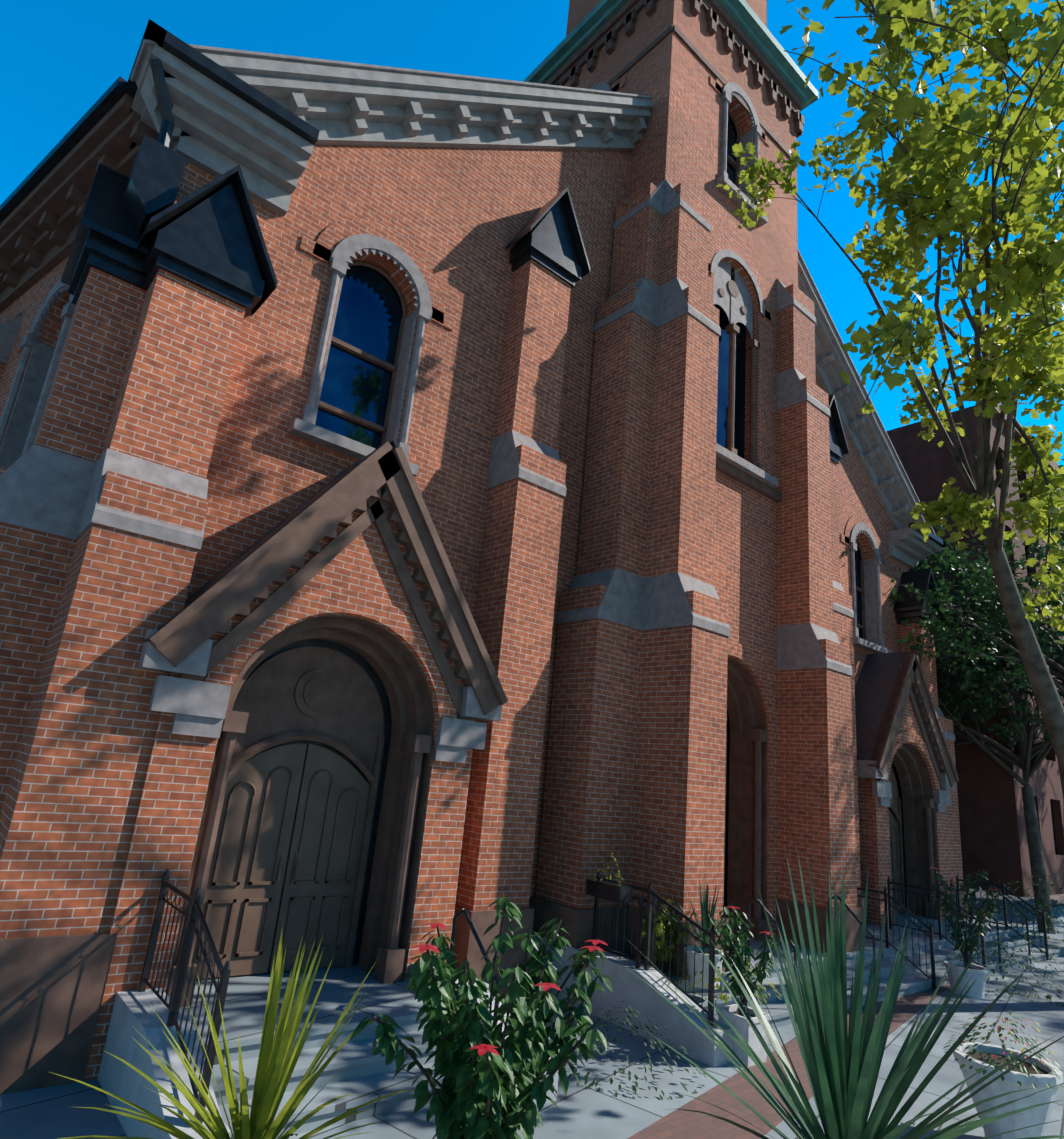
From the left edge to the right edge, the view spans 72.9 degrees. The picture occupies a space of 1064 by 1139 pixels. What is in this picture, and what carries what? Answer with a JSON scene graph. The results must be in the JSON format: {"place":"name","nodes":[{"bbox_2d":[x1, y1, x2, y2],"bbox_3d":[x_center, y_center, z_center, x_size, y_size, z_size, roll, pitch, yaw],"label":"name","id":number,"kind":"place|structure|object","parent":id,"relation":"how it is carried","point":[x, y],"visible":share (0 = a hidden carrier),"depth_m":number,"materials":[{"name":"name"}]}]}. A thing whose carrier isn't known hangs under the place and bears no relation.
{"place":"outdoors","nodes":[
{"label":"outdoors","id":0,"kind":"place"},
{"bbox_2d":[129,45,313,215],"bbox_3d":[-4.293,-5.578,9.723,2.030,0.770,1.580,18,-20,-37],"label":"eave return","id":1,"kind":"object","parent":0,"point":[226,130],"visible":0.5,"depth_m":9.40,"materials":[{"name":"stone"}]},
{"bbox_2d":[123,19,319,144],"bbox_3d":[-4.259,-6.028,9.764,2.150,0.160,1.700,18,-20,-37],"label":"gutter return","id":2,"kind":"object","parent":1,"relation":"attached to","point":[178,48],"visible":0.68,"depth_m":9.09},
{"bbox_2d":[350,896,612,1138],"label":"flowering shrub","id":3,"kind":"object","parent":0,"point":[465,1108],"depth_m":4.42,"materials":[{"name":"plant"}]},
{"bbox_2d":[0,906,1063,1138],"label":"forecourt","id":4,"kind":"structure","parent":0,"point":[583,1111],"depth_m":7.60,"materials":[{"name":"concrete"}]},
{"bbox_2d":[0,933,116,1094],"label":"wall base","id":5,"kind":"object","parent":4,"relation":"on","point":[52,989],"depth_m":6.34,"materials":[{"name":"stone"}]},
{"bbox_2d":[0,267,146,812],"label":"brick wall","id":6,"kind":"structure","parent":4,"relation":"on","point":[76,416],"depth_m":7.90,"materials":[{"name":"brick"}]},
{"bbox_2d":[0,444,95,539],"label":"stone trim","id":7,"kind":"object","parent":6,"relation":"attached to","point":[44,489],"visible":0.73,"depth_m":7.77,"materials":[{"name":"grey stone"}]},
{"bbox_2d":[0,269,245,938],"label":"corner buttress","id":8,"kind":"object","parent":4,"relation":"on","point":[68,813],"visible":0.64,"depth_m":7.15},
{"bbox_2d":[75,448,208,550],"bbox_3d":[-4.256,-0.707,7.968,1.050,0.910,0.975,18,-20,-37],"label":"stone trim","id":9,"kind":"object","parent":8,"relation":"attached to","point":[94,511],"visible":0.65,"depth_m":7.69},
{"bbox_2d":[134,164,277,319],"bbox_3d":[-3.974,-4.152,9.014,1.480,1.710,0.820,18,-20,-37],"label":"buttress cap","id":10,"kind":"object","parent":8,"relation":"attached to","point":[209,237],"visible":0.79,"depth_m":8.76,"materials":[{"name":"metal"}]},
{"bbox_2d":[50,926,414,1138],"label":"yucca plant","id":11,"kind":"object","parent":4,"relation":"on","point":[276,1064],"visible":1,"depth_m":4.24,"materials":[{"name":"green plant"}]},
{"bbox_2d":[84,508,475,1080],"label":"porch wall","id":12,"kind":"structure","parent":4,"relation":"on","point":[164,835],"depth_m":7.40,"materials":[{"name":"brick"}]},
{"bbox_2d":[192,743,369,978],"bbox_3d":[-2.947,3.425,8.698,1.880,2.580,0.070,18,-20,-37],"label":"porch door","id":13,"kind":"structure","parent":12,"relation":"in","point":[303,763],"depth_m":8.65,"materials":[{"name":"wood"}]},
{"bbox_2d":[197,766,360,959],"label":"door panels","id":14,"kind":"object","parent":13,"relation":"attached to","point":[278,867],"depth_m":8.59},
{"bbox_2d":[184,441,395,606],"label":"porch roof","id":15,"kind":"structure","parent":12,"relation":"on","point":[260,541],"depth_m":9.01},
{"bbox_2d":[207,581,391,963],"bbox_3d":[-2.931,2.705,8.971,3.100,4.550,0.040,18,-20,-37],"label":"door frame","id":16,"kind":"object","parent":12,"relation":"attached to","point":[364,664],"visible":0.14,"depth_m":9.52,"materials":[{"name":"brown wood"}]},
{"bbox_2d":[165,615,434,1006],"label":"porch mouldings","id":17,"kind":"object","parent":12,"relation":"attached to","point":[329,697],"visible":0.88,"depth_m":9.06,"materials":[{"name":"stone"}]},
{"bbox_2d":[138,629,501,762],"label":"stone corbels","id":18,"kind":"object","parent":12,"relation":"attached to","point":[197,708],"visible":0.75,"depth_m":7.48,"materials":[{"name":"stone"}]},
{"bbox_2d":[144,442,507,720],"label":"porch trim","id":19,"kind":"structure","parent":12,"relation":"attached to","point":[375,484],"depth_m":8.98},
{"bbox_2d":[203,589,456,721],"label":"brick arch","id":20,"kind":"structure","parent":12,"relation":"attached to","point":[406,628],"depth_m":8.72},
{"bbox_2d":[180,964,444,1138],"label":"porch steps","id":21,"kind":"structure","parent":4,"relation":"on","point":[365,1075],"depth_m":6.82,"materials":[{"name":"concrete"}]},
{"bbox_2d":[97,963,557,1138],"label":"stair side wall","id":22,"kind":"structure","parent":4,"relation":"on","point":[135,1017],"depth_m":5.89,"materials":[{"name":"concrete"}]},
{"bbox_2d":[138,869,230,1122],"bbox_3d":[-2.989,3.466,6.120,0.052,1.420,2.070,18,-20,-37],"label":"porch rail","id":23,"kind":"object","parent":22,"relation":"on","point":[194,911],"visible":0.96,"depth_m":6.07,"materials":[{"name":"metal"}]},
{"bbox_2d":[453,905,533,999],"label":"pier plinth","id":24,"kind":"structure","parent":4,"relation":"on","point":[466,945],"depth_m":9.53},
{"bbox_2d":[455,260,570,910],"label":"brick buttress","id":25,"kind":"structure","parent":4,"relation":"on","point":[513,611],"depth_m":10.96,"materials":[{"name":"brick"}]},
{"bbox_2d":[487,430,566,496],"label":"pier caps","id":26,"kind":"object","parent":25,"relation":"attached to","point":[504,466],"visible":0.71,"depth_m":11.63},
{"bbox_2d":[505,186,589,287],"bbox_3d":[0.341,-6.114,13.207,1.440,1.760,0.720,18,-20,-37],"label":"buttress cap","id":27,"kind":"object","parent":25,"relation":"on","point":[548,235],"visible":0.75,"depth_m":12.99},
{"bbox_2d":[174,144,908,906],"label":"facade wall","id":28,"kind":"structure","parent":4,"relation":"on","point":[458,218],"depth_m":11.57,"materials":[{"name":"brick"}]},
{"bbox_2d":[287,417,418,476],"bbox_3d":[-2.514,-1.725,10.251,1.920,0.250,0.320,18,-20,-37],"label":"window sill","id":29,"kind":"structure","parent":28,"relation":"attached to","point":[317,435],"depth_m":9.89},
{"bbox_2d":[301,234,432,458],"bbox_3d":[-2.445,-3.430,10.857,1.740,3.420,0.420,18,-20,-37],"label":"window surround","id":30,"kind":"object","parent":28,"relation":"attached to","point":[346,249],"visible":0.96,"depth_m":10.95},
{"bbox_2d":[319,261,406,445],"bbox_3d":[-2.617,-3.286,11.015,1.300,3.200,0.082,18,-20,-37],"label":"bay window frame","id":31,"kind":"object","parent":30,"relation":"in","point":[370,358],"visible":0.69,"depth_m":11.11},
{"bbox_2d":[315,265,402,448],"bbox_3d":[-2.642,-3.280,11.044,1.300,3.200,0.001,18,-20,-37],"label":"bay window glass","id":32,"kind":"object","parent":31,"relation":"in","point":[369,315],"visible":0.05,"depth_m":11.08,"materials":[{"name":"glass"}]},
{"bbox_2d":[299,218,453,330],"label":"brick arch","id":33,"kind":"structure","parent":28,"relation":"attached to","point":[328,241],"depth_m":11.08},
{"bbox_2d":[136,46,652,150],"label":"cornice","id":34,"kind":"structure","parent":28,"relation":"attached to","point":[336,105],"depth_m":11.74,"materials":[{"name":"stone"}]},
{"bbox_2d":[122,59,186,230],"bbox_3d":[-4.583,-5.112,8.764,0.660,2.000,0.660,18,-20,-37],"label":"leader box","id":35,"kind":"object","parent":34,"relation":"attached to","point":[154,181],"visible":0.94,"depth_m":8.63,"materials":[{"name":"metal"}]},
{"bbox_2d":[130,39,651,98],"bbox_3d":[-1.229,-8.162,12.280,8.714,6.359,0.700,18,-20,-37],"label":"rake flashing","id":36,"kind":"object","parent":34,"relation":"attached to","point":[146,43],"visible":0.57,"depth_m":10.55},
{"bbox_2d":[849,523,883,646],"bbox_3d":[9.223,0.358,20.168,1.740,3.420,0.420,18,-20,-37],"label":"window surround","id":37,"kind":"object","parent":28,"relation":"attached to","point":[873,615],"visible":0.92,"depth_m":20.35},
{"bbox_2d":[798,255,938,566],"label":"cornice","id":38,"kind":"structure","parent":28,"relation":"attached to","point":[872,448],"depth_m":20.68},
{"bbox_2d":[798,249,942,549],"bbox_3d":[9.504,-4.678,20.844,8.714,6.359,0.700,18,-20,-37],"label":"rake flashing","id":39,"kind":"object","parent":38,"relation":"on","point":[854,368],"visible":0.21,"depth_m":20.30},
{"bbox_2d":[888,528,940,567],"bbox_3d":[11.336,-0.504,22.195,2.030,0.770,1.580,18,-20,-37],"label":"eave return","id":40,"kind":"object","parent":28,"relation":"attached to","point":[907,546],"visible":0.48,"depth_m":21.58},
{"bbox_2d":[529,896,627,957],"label":"tower plinth","id":41,"kind":"structure","parent":4,"relation":"on","point":[577,925],"depth_m":10.57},
{"bbox_2d":[535,182,662,908],"bbox_3d":[1.349,-0.867,12.752,1.100,15.050,0.950,18,-20,-37],"label":"brick buttress","id":42,"kind":"object","parent":4,"relation":"on","point":[586,824],"visible":0.67,"depth_m":11.87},
{"bbox_2d":[556,180,664,630],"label":"tower buttress caps","id":43,"kind":"object","parent":42,"relation":"attached to","point":[622,601],"visible":0.65,"depth_m":12.20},
{"bbox_2d":[549,1001,704,1099],"bbox_3d":[1.032,5.245,8.105,1.843,0.614,1.901,18,-20,-37],"label":"ground cover plant","id":44,"kind":"object","parent":4,"relation":"on","point":[623,1069],"visible":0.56,"depth_m":7.67,"materials":[{"name":"green plant"}]},
{"bbox_2d":[529,934,733,1067],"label":"tower step cheeks","id":45,"kind":"object","parent":4,"relation":"on","point":[632,990],"visible":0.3,"depth_m":9.08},
{"bbox_2d":[625,907,728,977],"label":"tower plinth","id":46,"kind":"structure","parent":4,"relation":"on","point":[682,958],"depth_m":10.28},
{"bbox_2d":[628,178,728,920],"bbox_3d":[2.718,-0.775,12.612,0.950,15.050,1.100,18,-20,-37],"label":"brick buttress","id":47,"kind":"object","parent":4,"relation":"on","point":[678,831],"visible":0.69,"depth_m":11.71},
{"bbox_2d":[642,179,729,636],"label":"tower buttress caps","id":48,"kind":"object","parent":47,"relation":"attached to","point":[666,603],"visible":0.6,"depth_m":12.12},
{"bbox_2d":[665,0,797,939],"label":"tower","id":49,"kind":"structure","parent":4,"relation":"on","point":[745,557],"depth_m":15.81,"materials":[{"name":"brick"}]},
{"bbox_2d":[714,277,745,458],"bbox_3d":[4.175,-4.518,15.741,1.700,4.800,0.001,18,-20,-37],"label":"lancet glass","id":50,"kind":"object","parent":49,"relation":"attached to","point":[722,397],"visible":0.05,"depth_m":15.83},
{"bbox_2d":[710,249,764,339],"bbox_3d":[4.513,-6.151,15.982,2.040,1.820,0.190,18,-20,-37],"label":"window tracery","id":51,"kind":"object","parent":49,"relation":"attached to","point":[729,304],"visible":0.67,"depth_m":16.03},
{"bbox_2d":[718,280,759,466],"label":"lancet colonnettes","id":52,"kind":"object","parent":49,"relation":"attached to","point":[732,330],"visible":0.52,"depth_m":15.63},
{"bbox_2d":[720,82,761,207],"bbox_3d":[4.845,-10.065,17.158,1.540,3.220,0.470,18,-20,-37],"label":"window surround","id":53,"kind":"object","parent":49,"relation":"attached to","point":[729,88],"visible":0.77,"depth_m":17.35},
{"bbox_2d":[708,237,775,326],"bbox_3d":[4.600,-6.667,16.083,3.000,1.320,0.030,18,-20,-37],"label":"window arch molding","id":54,"kind":"structure","parent":49,"relation":"attached to","point":[716,245],"depth_m":16.27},
{"bbox_2d":[723,656,766,940],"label":"tower door mouldings","id":55,"kind":"object","parent":49,"relation":"attached to","point":[747,841],"visible":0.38,"depth_m":13.95,"materials":[{"name":"stone"}]},
{"bbox_2d":[716,443,778,487],"bbox_3d":[4.206,-2.177,14.750,2.500,0.280,0.350,18,-20,-37],"label":"window sill","id":56,"kind":"structure","parent":49,"relation":"attached to","point":[739,462],"depth_m":14.67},
{"bbox_2d":[716,456,781,502],"bbox_3d":[4.174,-1.945,14.696,3.200,0.200,0.120,18,-20,-37],"label":"lancet string course","id":57,"kind":"object","parent":49,"relation":"attached to","point":[745,478],"visible":0.64,"depth_m":14.86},
{"bbox_2d":[728,640,778,734],"bbox_3d":[3.755,2.130,13.563,3.200,1.600,0.035,18,-20,-37],"label":"door arch","id":58,"kind":"structure","parent":49,"relation":"attached to","point":[746,656],"depth_m":14.18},
{"bbox_2d":[716,1004,770,1066],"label":"plant pot","id":59,"kind":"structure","parent":4,"relation":"on","point":[740,1024],"depth_m":8.44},
{"bbox_2d":[732,1010,756,1017],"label":"potting soil","id":60,"kind":"structure","parent":59,"relation":"on","point":[737,1012],"depth_m":8.75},
{"bbox_2d":[702,905,780,1016],"bbox_3d":[2.508,4.765,8.776,0.848,1.214,0.878,18,-20,-37],"label":"stair shrub","id":61,"kind":"object","parent":60,"relation":"on","point":[728,940],"depth_m":8.74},
{"bbox_2d":[777,279,856,909],"bbox_3d":[5.862,0.246,15.121,0.950,15.050,1.100,18,-20,-37],"label":"brick buttress","id":62,"kind":"object","parent":4,"relation":"on","point":[816,819],"visible":0.58,"depth_m":14.24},
{"bbox_2d":[776,279,851,675],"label":"tower buttress caps","id":63,"kind":"object","parent":62,"relation":"attached to","point":[799,646],"visible":0.69,"depth_m":14.66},
{"bbox_2d":[776,898,862,952],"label":"tower plinth","id":64,"kind":"structure","parent":4,"relation":"on","point":[853,931],"depth_m":12.98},
{"bbox_2d":[627,894,1063,1138],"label":"paver band","id":65,"kind":"object","parent":4,"relation":"on","point":[679,1124],"depth_m":7.26,"materials":[{"name":"brick"}]},
{"bbox_2d":[830,459,860,891],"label":"buttress","id":66,"kind":"structure","parent":4,"relation":"on","point":[843,627],"depth_m":17.30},
{"bbox_2d":[828,394,848,463],"bbox_3d":[7.659,-3.738,19.047,1.440,1.760,0.720,18,-20,-37],"label":"buttress cap","id":67,"kind":"object","parent":66,"relation":"on","point":[839,449],"visible":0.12,"depth_m":19.04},
{"bbox_2d":[662,913,1063,1028],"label":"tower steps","id":68,"kind":"structure","parent":4,"relation":"on","point":[914,979],"depth_m":13.30,"materials":[{"name":"stone"}]},
{"bbox_2d":[592,869,714,1025],"bbox_3d":[1.537,4.858,9.459,0.052,1.420,2.040,18,-20,-37],"label":"railing","id":69,"kind":"object","parent":68,"relation":"on","point":[710,933],"visible":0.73,"depth_m":9.33,"materials":[{"name":"metal"}]},
{"bbox_2d":[585,879,632,902],"bbox_3d":[1.063,4.454,9.994,0.250,0.200,0.650,18,-20,-37],"label":"flower box","id":70,"kind":"object","parent":69,"relation":"on","point":[611,891],"visible":1,"depth_m":9.85,"materials":[{"name":"metal"}]},
{"bbox_2d":[642,897,697,970],"bbox_3d":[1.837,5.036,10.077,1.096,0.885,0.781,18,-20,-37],"label":"shrub leaves","id":71,"kind":"object","parent":68,"relation":"on","point":[659,930],"visible":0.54,"depth_m":9.99,"materials":[{"name":"green plant"}]},
{"bbox_2d":[684,946,724,988],"bbox_3d":[2.328,5.377,9.729,0.540,0.420,0.526,18,-20,-37],"label":"plant pot","id":72,"kind":"object","parent":68,"relation":"on","point":[698,961],"visible":0.6,"depth_m":9.57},
{"bbox_2d":[656,879,753,947],"bbox_3d":[2.360,4.744,9.972,1.452,0.940,1.346,-8,-21,39],"label":"spiky plant","id":73,"kind":"object","parent":72,"relation":"in","point":[705,911],"visible":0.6,"depth_m":9.93,"materials":[{"name":"green plant"}]},
{"bbox_2d":[857,886,935,988],"bbox_3d":[6.626,6.831,13.675,0.052,1.550,1.870,18,-20,-37],"label":"platform rail","id":74,"kind":"object","parent":68,"relation":"attached to","point":[929,927],"visible":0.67,"depth_m":13.44,"materials":[{"name":"metal"}]},
{"bbox_2d":[887,876,986,967],"bbox_3d":[8.445,7.422,15.127,0.052,1.550,1.870,18,-20,-37],"label":"platform rail","id":75,"kind":"object","parent":68,"relation":"attached to","point":[889,883],"visible":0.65,"depth_m":15.32,"materials":[{"name":"metal"}]},
{"bbox_2d":[956,874,1048,959],"bbox_3d":[11.324,8.356,17.424,0.052,1.550,1.870,18,-20,-37],"label":"platform rail","id":76,"kind":"object","parent":68,"relation":"attached to","point":[1042,913],"visible":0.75,"depth_m":17.27,"materials":[{"name":"metal"}]},
{"bbox_2d":[857,698,950,926],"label":"porch wall","id":77,"kind":"structure","parent":4,"relation":"on","point":[874,842],"depth_m":16.59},
{"bbox_2d":[855,651,913,759],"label":"porch roof","id":78,"kind":"structure","parent":77,"relation":"on","point":[876,681],"depth_m":18.23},
{"bbox_2d":[857,760,954,812],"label":"stone corbels","id":79,"kind":"object","parent":77,"relation":"attached to","point":[882,791],"visible":0.75,"depth_m":16.75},
{"bbox_2d":[883,730,940,791],"bbox_3d":[9.488,4.866,18.001,3.300,1.650,0.035,18,-20,-37],"label":"door arch","id":80,"kind":"structure","parent":77,"relation":"attached to","point":[904,736],"depth_m":18.29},
{"bbox_2d":[888,743,938,923],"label":"porch mouldings","id":81,"kind":"object","parent":77,"relation":"attached to","point":[920,844],"visible":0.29,"depth_m":18.57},
{"bbox_2d":[868,653,958,789],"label":"porch trim","id":82,"kind":"structure","parent":77,"relation":"attached to","point":[910,683],"depth_m":18.56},
{"bbox_2d":[898,623,963,887],"bbox_3d":[10.987,5.459,19.934,1.000,8.650,1.000,18,-20,-37],"label":"corner buttress","id":83,"kind":"object","parent":4,"relation":"on","point":[952,814],"visible":0.11,"depth_m":19.85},
{"bbox_2d":[943,960,987,997],"bbox_3d":[7.713,7.279,12.793,0.691,0.450,0.674,18,-20,-37],"label":"plant pot","id":84,"kind":"object","parent":4,"relation":"on","point":[976,990],"visible":0.85,"depth_m":12.58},
{"bbox_2d":[942,936,1063,1006],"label":"green bed","id":85,"kind":"object","parent":4,"relation":"on","point":[1011,967],"visible":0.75,"depth_m":13.47,"materials":[{"name":"green plant"}]},
{"bbox_2d":[953,1042,1062,1138],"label":"plant pot","id":86,"kind":"object","parent":4,"relation":"on","point":[1019,1120],"visible":0.81,"depth_m":6.72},
{"bbox_2d":[943,1006,1063,1089],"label":"plant","id":87,"kind":"object","parent":86,"relation":"on","point":[1020,1041],"depth_m":6.91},
{"bbox_2d":[1021,787,1055,933],"bbox_3d":[15.095,8.602,21.499,0.500,4.064,0.406,-3,-18,27],"label":"tree trunk","id":88,"kind":"object","parent":4,"relation":"on","point":[1037,864],"visible":0.88,"depth_m":21.41,"materials":[{"name":"brown plant"}]},
{"bbox_2d":[0,0,1063,464],"label":"sky","id":89,"kind":"structure","parent":0,"point":[58,58],"materials":[{"name":"blue"}]},
{"bbox_2d":[620,850,1063,1138],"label":"yucca plant","id":90,"kind":"object","parent":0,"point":[842,1060],"visible":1,"depth_m":4.46,"materials":[{"name":"green plant"}]},
{"bbox_2d":[893,568,943,627],"bbox_3d":[11.406,0.842,21.287,1.480,1.710,0.820,18,-20,-37],"label":"buttress cap","id":91,"kind":"object","parent":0,"point":[912,607],"visible":0.65,"depth_m":21.02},
{"bbox_2d":[910,567,1026,712],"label":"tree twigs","id":92,"kind":"object","parent":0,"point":[941,675],"visible":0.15,"depth_m":22.70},
{"bbox_2d":[843,551,1029,720],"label":"tree leaves","id":93,"kind":"object","parent":92,"relation":"on","point":[961,598],"depth_m":22.60,"materials":[{"name":"green plant"}]},
{"bbox_2d":[885,525,1063,710],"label":"twigs","id":94,"kind":"object","parent":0,"point":[1056,666],"visible":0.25,"depth_m":20.83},
{"bbox_2d":[888,456,1063,713],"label":"tree leaves","id":95,"kind":"object","parent":94,"relation":"attached to","point":[939,631],"visible":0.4,"depth_m":20.46,"materials":[{"name":"green plant"}]},
{"bbox_2d":[886,406,1063,896],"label":"neighbour building","id":96,"kind":"structure","parent":0,"point":[993,836],"depth_m":23.76,"materials":[{"name":"brick"}]},
{"bbox_2d":[935,539,1063,786],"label":"tree twigs","id":97,"kind":"object","parent":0,"point":[1028,762],"visible":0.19,"depth_m":22.06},
{"bbox_2d":[936,539,1063,757],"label":"tree leaves","id":98,"kind":"object","parent":97,"relation":"on","point":[1014,667],"visible":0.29,"depth_m":20.79,"materials":[{"name":"green plant"}]},
{"bbox_2d":[968,889,1063,915],"bbox_3d":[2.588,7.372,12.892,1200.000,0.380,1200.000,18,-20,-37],"label":"ground","id":99,"kind":"structure","parent":0,"point":[979,897],"depth_m":29.14,"materials":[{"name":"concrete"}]},
{"bbox_2d":[0,256,69,448],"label":"side wall","id":100,"kind":"structure","parent":99,"relation":"on","point":[30,300],"depth_m":11.68,"materials":[{"name":"brick"}]},
{"bbox_2d":[0,278,75,468],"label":"window","id":101,"kind":"structure","parent":100,"relation":"attached to","point":[24,421],"depth_m":10.97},
{"bbox_2d":[0,93,158,312],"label":"eave cornice","id":102,"kind":"structure","parent":100,"relation":"attached to","point":[39,224],"depth_m":11.02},
{"bbox_2d":[0,76,126,223],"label":"gutter","id":103,"kind":"object","parent":102,"relation":"on","point":[96,112],"visible":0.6,"depth_m":10.27,"materials":[{"name":"metal"}]},
{"bbox_2d":[61,163,151,304],"bbox_3d":[-5.251,-4.237,9.145,0.820,1.710,1.480,18,-20,-37],"label":"buttress cap","id":104,"kind":"object","parent":100,"relation":"attached to","point":[108,236],"visible":0.52,"depth_m":8.62,"materials":[{"name":"metal"}]},
{"bbox_2d":[564,0,673,197],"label":"tower wall","id":105,"kind":"structure","parent":99,"relation":"on","point":[649,73],"depth_m":16.06,"materials":[{"name":"brick"}]},
{"bbox_2d":[544,0,803,167],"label":"tower corbels","id":106,"kind":"object","parent":105,"relation":"attached to","point":[625,15],"visible":0.52,"depth_m":17.71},
{"bbox_2d":[523,0,818,111],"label":"cornice","id":107,"kind":"structure","parent":106,"relation":"on","point":[742,13],"depth_m":18.40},
{"bbox_2d":[566,0,766,35],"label":"belfry","id":108,"kind":"object","parent":107,"relation":"on","point":[579,11],"depth_m":20.46,"materials":[{"name":"brick"}]},
{"bbox_2d":[716,0,1063,799],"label":"plane tree","id":109,"kind":"object","parent":99,"relation":"on","point":[936,141],"depth_m":8.52,"materials":[{"name":"plant"}]},
{"label":"pot soil","id":110,"kind":"object","parent":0,"visible":0},
{"bbox_2d":[928,868,1003,968],"bbox_3d":[7.806,6.245,12.895,1.021,1.713,0.856,-8,-21,39],"label":"potted plant","id":111,"kind":"object","parent":110,"relation":"on","point":[965,957],"visible":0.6,"depth_m":12.98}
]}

